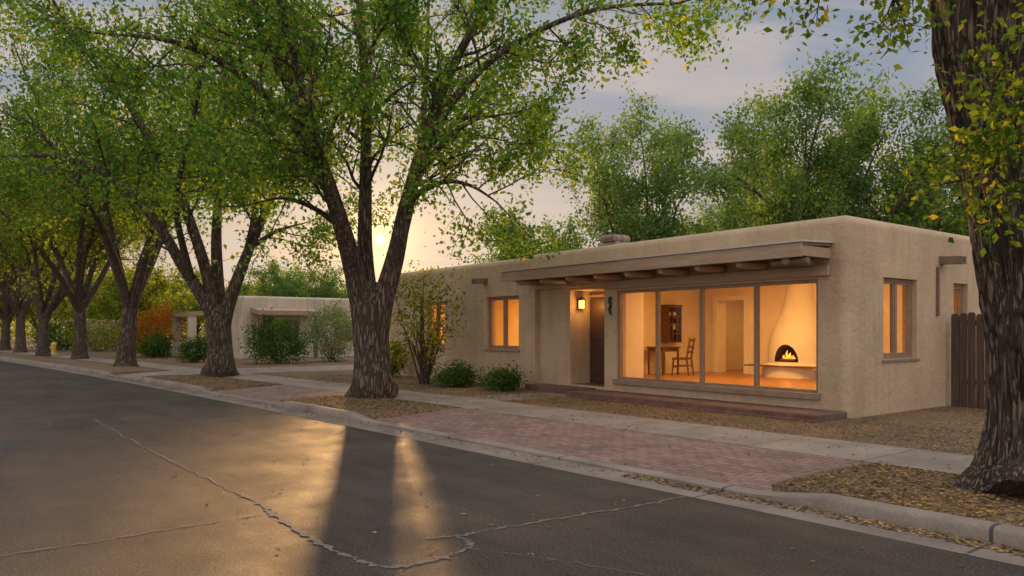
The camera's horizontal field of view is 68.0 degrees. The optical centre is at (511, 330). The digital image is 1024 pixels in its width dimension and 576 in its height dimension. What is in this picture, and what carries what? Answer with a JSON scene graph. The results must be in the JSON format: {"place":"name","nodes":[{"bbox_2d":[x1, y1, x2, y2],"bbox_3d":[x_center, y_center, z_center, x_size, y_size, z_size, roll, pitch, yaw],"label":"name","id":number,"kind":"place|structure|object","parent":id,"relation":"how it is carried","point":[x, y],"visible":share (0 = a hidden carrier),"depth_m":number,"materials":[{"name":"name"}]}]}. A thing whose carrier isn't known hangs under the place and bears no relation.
{"place":"outdoors","nodes":[
{"label":"outdoors","id":0,"kind":"place"},
{"bbox_2d":[0,352,167,374],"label":"parkway","id":1,"kind":"structure","parent":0,"point":[112,369],"depth_m":32.56,"materials":[{"name":"brown soil"}]},
{"bbox_2d":[50,342,56,353],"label":"fire hydrant","id":2,"kind":"object","parent":1,"relation":"on","point":[53,347],"visible":0.91,"depth_m":47.92,"materials":[{"name":"yellow metal"}]},
{"bbox_2d":[0,107,174,356],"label":"street tree","id":3,"kind":"object","parent":1,"relation":"on","point":[46,311],"visible":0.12,"depth_m":43.22,"materials":[{"name":"green plant"}]},
{"bbox_2d":[0,99,176,359],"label":"street tree","id":4,"kind":"object","parent":1,"relation":"on","point":[80,295],"visible":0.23,"depth_m":38.36,"materials":[{"name":"green plant"}]},
{"bbox_2d":[0,0,257,366],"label":"street tree","id":5,"kind":"object","parent":1,"relation":"on","point":[126,349],"visible":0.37,"depth_m":29.09,"materials":[{"name":"green plant"}]},
{"bbox_2d":[117,371,199,378],"bbox_3d":[-12.255,1.538,26.227,1.927,0.088,3.560,0,0,-42],"label":"driveway apron","id":6,"kind":"object","parent":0,"point":[137,375],"visible":0.74,"depth_m":26.49,"materials":[{"name":"concrete"}]},
{"bbox_2d":[142,374,279,390],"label":"parkway","id":7,"kind":"structure","parent":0,"point":[227,387],"depth_m":21.26,"materials":[{"name":"brown gravel"}]},
{"bbox_2d":[0,0,409,376],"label":"street tree","id":8,"kind":"object","parent":7,"relation":"on","point":[216,302],"visible":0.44,"depth_m":23.25,"materials":[{"name":"green plant"}]},
{"bbox_2d":[213,385,344,402],"bbox_3d":[-5.641,1.538,18.631,1.930,0.088,4.428,0,0,-41],"label":"driveway apron","id":9,"kind":"object","parent":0,"point":[276,393],"visible":0.85,"depth_m":18.68,"materials":[{"name":"concrete"}]},
{"bbox_2d":[236,365,353,372],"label":"driveway","id":10,"kind":"structure","parent":0,"point":[303,368],"depth_m":28.88,"materials":[{"name":"concrete"}]},
{"bbox_2d":[281,395,457,418],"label":"parkway","id":11,"kind":"structure","parent":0,"point":[383,414],"depth_m":14.64,"materials":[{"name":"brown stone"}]},
{"bbox_2d":[3,0,773,398],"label":"street tree","id":12,"kind":"object","parent":11,"relation":"on","point":[371,298],"visible":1,"depth_m":14.86,"materials":[{"name":"green plant"}]},
{"bbox_2d":[376,235,383,242],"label":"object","id":13,"kind":"object","parent":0,"point":[379,238],"visible":1,"depth_m":418.38,"materials":[{"name":"white"}]},
{"bbox_2d":[0,0,963,331],"label":"sky","id":14,"kind":"structure","parent":0,"point":[757,58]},
{"bbox_2d":[0,350,973,473],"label":"sidewalk","id":15,"kind":"structure","parent":0,"point":[896,456],"depth_m":11.39,"materials":[{"name":"concrete"}]},
{"bbox_2d":[5,338,986,474],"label":"yard","id":16,"kind":"structure","parent":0,"point":[945,417],"depth_m":13.19,"materials":[{"name":"brown stone"}]},
{"bbox_2d":[0,283,37,326],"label":"tree","id":17,"kind":"object","parent":16,"relation":"on","point":[15,316],"visible":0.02,"depth_m":95.89,"materials":[{"name":"green plant"}]},
{"bbox_2d":[0,216,65,310],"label":"street tree","id":18,"kind":"object","parent":16,"relation":"on","point":[1,300],"visible":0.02,"depth_m":60.88,"materials":[{"name":"green plant"}]},
{"bbox_2d":[12,270,71,341],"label":"tree","id":19,"kind":"object","parent":16,"relation":"on","point":[29,313],"visible":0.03,"depth_m":89.02,"materials":[{"name":"green plant"}]},
{"bbox_2d":[0,241,87,349],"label":"street tree","id":20,"kind":"object","parent":16,"relation":"on","point":[7,314],"visible":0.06,"depth_m":56.17,"materials":[{"name":"green plant"}]},
{"bbox_2d":[27,315,101,349],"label":"shrub","id":21,"kind":"object","parent":16,"relation":"on","point":[54,337],"visible":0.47,"depth_m":56.64,"materials":[{"name":"green plant"}]},
{"bbox_2d":[0,180,132,353],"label":"street tree","id":22,"kind":"object","parent":16,"relation":"on","point":[18,306],"visible":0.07,"depth_m":50.74,"materials":[{"name":"green plant"}]},
{"bbox_2d":[24,269,111,321],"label":"tree","id":23,"kind":"object","parent":16,"relation":"on","point":[61,313],"visible":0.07,"depth_m":83.09,"materials":[{"name":"green plant"}]},
{"bbox_2d":[56,309,119,350],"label":"shrub","id":24,"kind":"object","parent":16,"relation":"on","point":[99,342],"visible":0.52,"depth_m":53.41,"materials":[{"name":"green plant"}]},
{"bbox_2d":[49,320,164,345],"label":"distant house","id":25,"kind":"structure","parent":16,"relation":"on","point":[58,322],"depth_m":71.34,"materials":[{"name":"brown wood"}]},
{"bbox_2d":[59,268,162,319],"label":"tree","id":26,"kind":"object","parent":16,"relation":"on","point":[90,312],"visible":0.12,"depth_m":77.44,"materials":[{"name":"green plant"}]},
{"bbox_2d":[109,309,168,350],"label":"shrub","id":27,"kind":"object","parent":16,"relation":"on","point":[116,335],"visible":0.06,"depth_m":50.04,"materials":[{"name":"green plant"}]},
{"bbox_2d":[90,263,199,348],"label":"tree","id":28,"kind":"object","parent":16,"relation":"on","point":[108,301],"visible":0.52,"depth_m":57.31,"materials":[{"name":"green plant"}]},
{"bbox_2d":[110,298,199,355],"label":"shrub","id":29,"kind":"object","parent":16,"relation":"on","point":[154,320],"visible":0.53,"depth_m":43.83,"materials":[{"name":"orange plant"}]},
{"bbox_2d":[136,330,173,357],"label":"shrub","id":30,"kind":"object","parent":16,"relation":"on","point":[158,344],"visible":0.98,"depth_m":40.95,"materials":[{"name":"green plant"}]},
{"bbox_2d":[112,263,202,323],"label":"tree","id":31,"kind":"object","parent":16,"relation":"on","point":[178,288],"visible":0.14,"depth_m":75.08,"materials":[{"name":"green plant"}]},
{"bbox_2d":[166,338,170,356],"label":"wooden post","id":32,"kind":"object","parent":16,"relation":"on","point":[167,355],"visible":0.24,"depth_m":42.23,"materials":[{"name":"brown wood"}]},
{"bbox_2d":[170,278,204,342],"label":"tree","id":33,"kind":"object","parent":16,"relation":"on","point":[201,320],"visible":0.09,"depth_m":80.56,"materials":[{"name":"green plant"}]},
{"bbox_2d":[170,331,207,362],"bbox_3d":[-14.785,0.782,35.636,2.195,1.486,2.631,0,0,-37],"label":"shrub","id":34,"kind":"object","parent":16,"relation":"on","point":[196,347],"visible":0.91,"depth_m":35.13,"materials":[{"name":"green plant"}]},
{"bbox_2d":[194,278,272,316],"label":"tree","id":35,"kind":"object","parent":16,"relation":"on","point":[258,286],"visible":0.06,"depth_m":75.84,"materials":[{"name":"green plant"}]},
{"bbox_2d":[234,307,316,363],"bbox_3d":[-10.607,0.241,34.257,3.437,2.607,3.462,0,0,-37],"label":"shrub","id":36,"kind":"object","parent":16,"relation":"on","point":[268,334],"visible":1,"depth_m":33.72,"materials":[{"name":"green plant"}]},
{"bbox_2d":[239,255,320,296],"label":"cottonwood tree","id":37,"kind":"object","parent":16,"relation":"on","point":[274,274],"visible":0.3,"depth_m":62.03,"materials":[{"name":"green plant"}]},
{"bbox_2d":[171,296,389,358],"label":"neighbor house","id":38,"kind":"structure","parent":16,"relation":"on","point":[252,306],"depth_m":41.27,"materials":[{"name":"paint"}]},
{"bbox_2d":[258,317,273,355],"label":"door","id":39,"kind":"structure","parent":38,"relation":"in","point":[264,320],"depth_m":40.92,"materials":[{"name":"brown wood"}]},
{"bbox_2d":[282,320,298,341],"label":"window","id":40,"kind":"structure","parent":38,"relation":"in","point":[290,321],"depth_m":41.90,"materials":[{"name":"grey glass"}]},
{"bbox_2d":[334,320,352,340],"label":"window","id":41,"kind":"structure","parent":38,"relation":"in","point":[334,320],"depth_m":43.66,"materials":[{"name":"grey glass"}]},
{"bbox_2d":[272,261,347,297],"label":"cottonwood tree","id":42,"kind":"object","parent":16,"relation":"on","point":[303,285],"visible":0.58,"depth_m":59.81,"materials":[{"name":"green plant"}]},
{"bbox_2d":[298,297,353,361],"bbox_3d":[-8.585,-0.048,36.358,3.585,3.141,3.319,0,0,-2],"label":"shrub","id":43,"kind":"object","parent":16,"relation":"on","point":[324,338],"visible":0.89,"depth_m":35.95,"materials":[{"name":"green plant"}]},
{"bbox_2d":[318,270,375,298],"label":"cottonwood tree","id":44,"kind":"object","parent":16,"relation":"on","point":[346,296],"visible":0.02,"depth_m":65.13,"materials":[{"name":"green plant"}]},
{"bbox_2d":[389,335,412,377],"bbox_3d":[-3.777,0.837,24.044,1.449,1.366,1.333,0,0,-37],"label":"shrub","id":45,"kind":"object","parent":16,"relation":"on","point":[394,367],"visible":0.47,"depth_m":23.96,"materials":[{"name":"green plant"}]},
{"bbox_2d":[390,260,472,383],"bbox_3d":[-2.497,-0.224,21.128,2.416,3.479,2.494,0,0,-37],"label":"shrub","id":46,"kind":"object","parent":16,"relation":"on","point":[423,357],"visible":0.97,"depth_m":21.05,"materials":[{"name":"green plant"}]},
{"bbox_2d":[423,354,481,387],"bbox_3d":[-1.560,1.077,20.095,1.576,0.888,1.346,0,0,27],"label":"shrub","id":47,"kind":"object","parent":16,"relation":"on","point":[460,374],"visible":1,"depth_m":19.96,"materials":[{"name":"green plant"}]},
{"bbox_2d":[473,360,531,390],"bbox_3d":[-0.214,1.139,18.930,1.517,0.765,1.394,0,0,-37],"label":"shrub","id":48,"kind":"object","parent":16,"relation":"on","point":[499,379],"visible":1,"depth_m":18.67,"materials":[{"name":"green plant"}]},
{"bbox_2d":[466,198,588,263],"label":"cottonwood tree","id":49,"kind":"object","parent":16,"relation":"on","point":[576,243],"visible":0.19,"depth_m":43.33,"materials":[{"name":"green plant"}]},
{"bbox_2d":[556,82,726,246],"bbox_3d":[5.590,-4.435,33.198,7.474,12.092,9.102,0,0,14],"label":"cottonwood tree","id":50,"kind":"object","parent":16,"relation":"on","point":[622,217],"visible":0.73,"depth_m":31.63,"materials":[{"name":"green plant"}]},
{"bbox_2d":[390,215,984,422],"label":"adobe house","id":51,"kind":"structure","parent":16,"relation":"on","point":[828,319],"depth_m":16.08,"materials":[{"name":"beige paint"}]},
{"bbox_2d":[425,302,445,348],"bbox_3d":[-2.326,-0.150,23.532,0.210,1.460,1.220,0,0,-37],"label":"window","id":52,"kind":"structure","parent":51,"relation":"in","point":[442,346],"depth_m":23.52,"materials":[{"name":"brown wood"}]},
{"bbox_2d":[484,295,519,351],"bbox_3d":[-0.216,-0.175,20.752,0.210,1.510,1.600,0,0,-37],"label":"window","id":53,"kind":"structure","parent":51,"relation":"in","point":[505,299],"depth_m":20.82,"materials":[{"name":"brown wood"}]},
{"bbox_2d":[589,294,603,383],"bbox_3d":[2.354,0.215,18.541,0.090,2.190,1.310,0,0,-37],"label":"door","id":54,"kind":"structure","parent":51,"relation":"in","point":[596,304],"depth_m":18.81,"materials":[{"name":"brown wood"}]},
{"bbox_2d":[646,346,680,374],"bbox_3d":[4.092,0.818,20.494,0.720,0.750,0.600,0,0,-37],"label":"dining table","id":55,"kind":"object","parent":51,"relation":"on","point":[664,349],"visible":0.95,"depth_m":20.39,"materials":[{"name":"brown wood"}]},
{"bbox_2d":[661,304,682,342],"bbox_3d":[4.433,-0.182,21.120,0.620,1.050,0.296,0,0,-37],"label":"cabinet","id":56,"kind":"object","parent":51,"relation":"attached to","point":[670,335],"depth_m":21.03,"materials":[{"name":"brown wood"}]},
{"bbox_2d":[668,306,681,342],"bbox_3d":[4.516,-0.157,21.010,0.540,1.000,0.021,0,0,-37],"label":"door","id":57,"kind":"structure","parent":56,"relation":"in","point":[672,307],"depth_m":20.98,"materials":[{"name":"brown wood"}]},
{"bbox_2d":[671,337,694,375],"bbox_3d":[4.531,0.693,20.022,0.529,1.004,0.440,0,0,33],"label":"wooden chair","id":58,"kind":"object","parent":51,"relation":"on","point":[686,358],"visible":1,"depth_m":19.95,"materials":[{"name":"brown wood"}]},
{"bbox_2d":[613,279,820,399],"bbox_3d":[3.890,0.160,15.269,0.220,2.120,5.040,0,0,-37],"label":"picture window","id":59,"kind":"structure","parent":51,"relation":"in","point":[810,394],"depth_m":15.31,"materials":[{"name":"brown glass"}]},
{"bbox_2d":[882,278,919,362],"bbox_3d":[7.094,-0.185,13.991,1.380,1.530,0.210,0,0,-37],"label":"window","id":60,"kind":"structure","parent":51,"relation":"in","point":[888,357],"depth_m":14.05,"materials":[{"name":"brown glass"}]},
{"bbox_2d":[954,284,967,357],"bbox_3d":[9.097,-0.185,15.512,0.770,1.530,0.210,0,0,-37],"label":"window","id":61,"kind":"structure","parent":51,"relation":"in","point":[959,287],"depth_m":15.69,"materials":[{"name":"brown wood"}]},
{"bbox_2d":[675,192,750,235],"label":"cottonwood tree","id":62,"kind":"object","parent":16,"relation":"on","point":[714,227],"visible":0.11,"depth_m":40.80,"materials":[{"name":"green plant"}]},
{"bbox_2d":[693,157,814,229],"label":"cottonwood tree","id":63,"kind":"object","parent":16,"relation":"on","point":[710,212],"visible":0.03,"depth_m":45.06,"materials":[{"name":"green plant"}]},
{"bbox_2d":[652,42,959,230],"bbox_3d":[11.873,-4.583,28.246,12.077,12.436,11.380,0,0,-37],"label":"cottonwood tree","id":64,"kind":"object","parent":16,"relation":"on","point":[798,185],"visible":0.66,"depth_m":27.34,"materials":[{"name":"green plant"}]},
{"bbox_2d":[809,77,969,236],"bbox_3d":[17.727,-3.975,30.249,10.869,11.192,10.242,0,0,22],"label":"cottonwood tree","id":65,"kind":"object","parent":16,"relation":"on","point":[925,101],"visible":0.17,"depth_m":28.26,"materials":[{"name":"green plant"}]},
{"bbox_2d":[951,312,987,408],"bbox_3d":[10.695,0.590,12.346,0.174,1.920,6.585,0,0,-37],"label":"wooden fence","id":66,"kind":"object","parent":16,"relation":"on","point":[976,382],"visible":0.43,"depth_m":14.66,"materials":[{"name":"brown wood"}]},
{"bbox_2d":[0,361,1023,575],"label":"road","id":67,"kind":"structure","parent":0,"point":[65,510],"depth_m":6.78,"materials":[{"name":"grey asphalt"}]},
{"bbox_2d":[0,359,1023,565],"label":"gutter","id":68,"kind":"object","parent":67,"relation":"on","point":[941,542],"visible":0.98,"depth_m":7.84,"materials":[{"name":"concrete"}]},
{"bbox_2d":[14,351,1023,566],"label":"fallen leaves","id":69,"kind":"object","parent":67,"relation":"on","point":[974,541],"visible":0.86,"depth_m":8.10,"materials":[{"name":"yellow plant"}]},
{"bbox_2d":[0,332,1023,566],"bbox_3d":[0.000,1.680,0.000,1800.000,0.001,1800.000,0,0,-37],"label":"ground","id":70,"kind":"structure","parent":0,"point":[461,449],"depth_m":11.79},
{"bbox_2d":[0,316,204,339],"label":"woodland","id":71,"kind":"object","parent":70,"relation":"on","point":[28,324],"visible":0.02,"depth_m":135.11,"materials":[{"name":"green plant"}]},
{"bbox_2d":[0,356,1023,548],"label":"kerb","id":72,"kind":"structure","parent":70,"relation":"on","point":[981,530],"depth_m":7.08,"materials":[{"name":"concrete"}]},
{"bbox_2d":[462,392,567,400],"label":"path","id":73,"kind":"structure","parent":0,"point":[554,395],"depth_m":17.11,"materials":[{"name":"red brick"}]},
{"bbox_2d":[374,408,870,490],"bbox_3d":[0.793,1.538,10.992,1.940,0.088,7.947,0,0,-40],"label":"driveway apron","id":74,"kind":"object","parent":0,"point":[668,453],"visible":0.98,"depth_m":9.88,"materials":[{"name":"brick"}]},
{"bbox_2d":[772,464,1023,526],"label":"parkway","id":75,"kind":"structure","parent":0,"point":[782,486],"depth_m":6.99,"materials":[{"name":"brown gravel"}]},
{"bbox_2d":[738,0,1023,496],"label":"street tree","id":76,"kind":"object","parent":75,"relation":"on","point":[977,46],"visible":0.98,"depth_m":6.54,"materials":[{"name":"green plant"}]}
]}

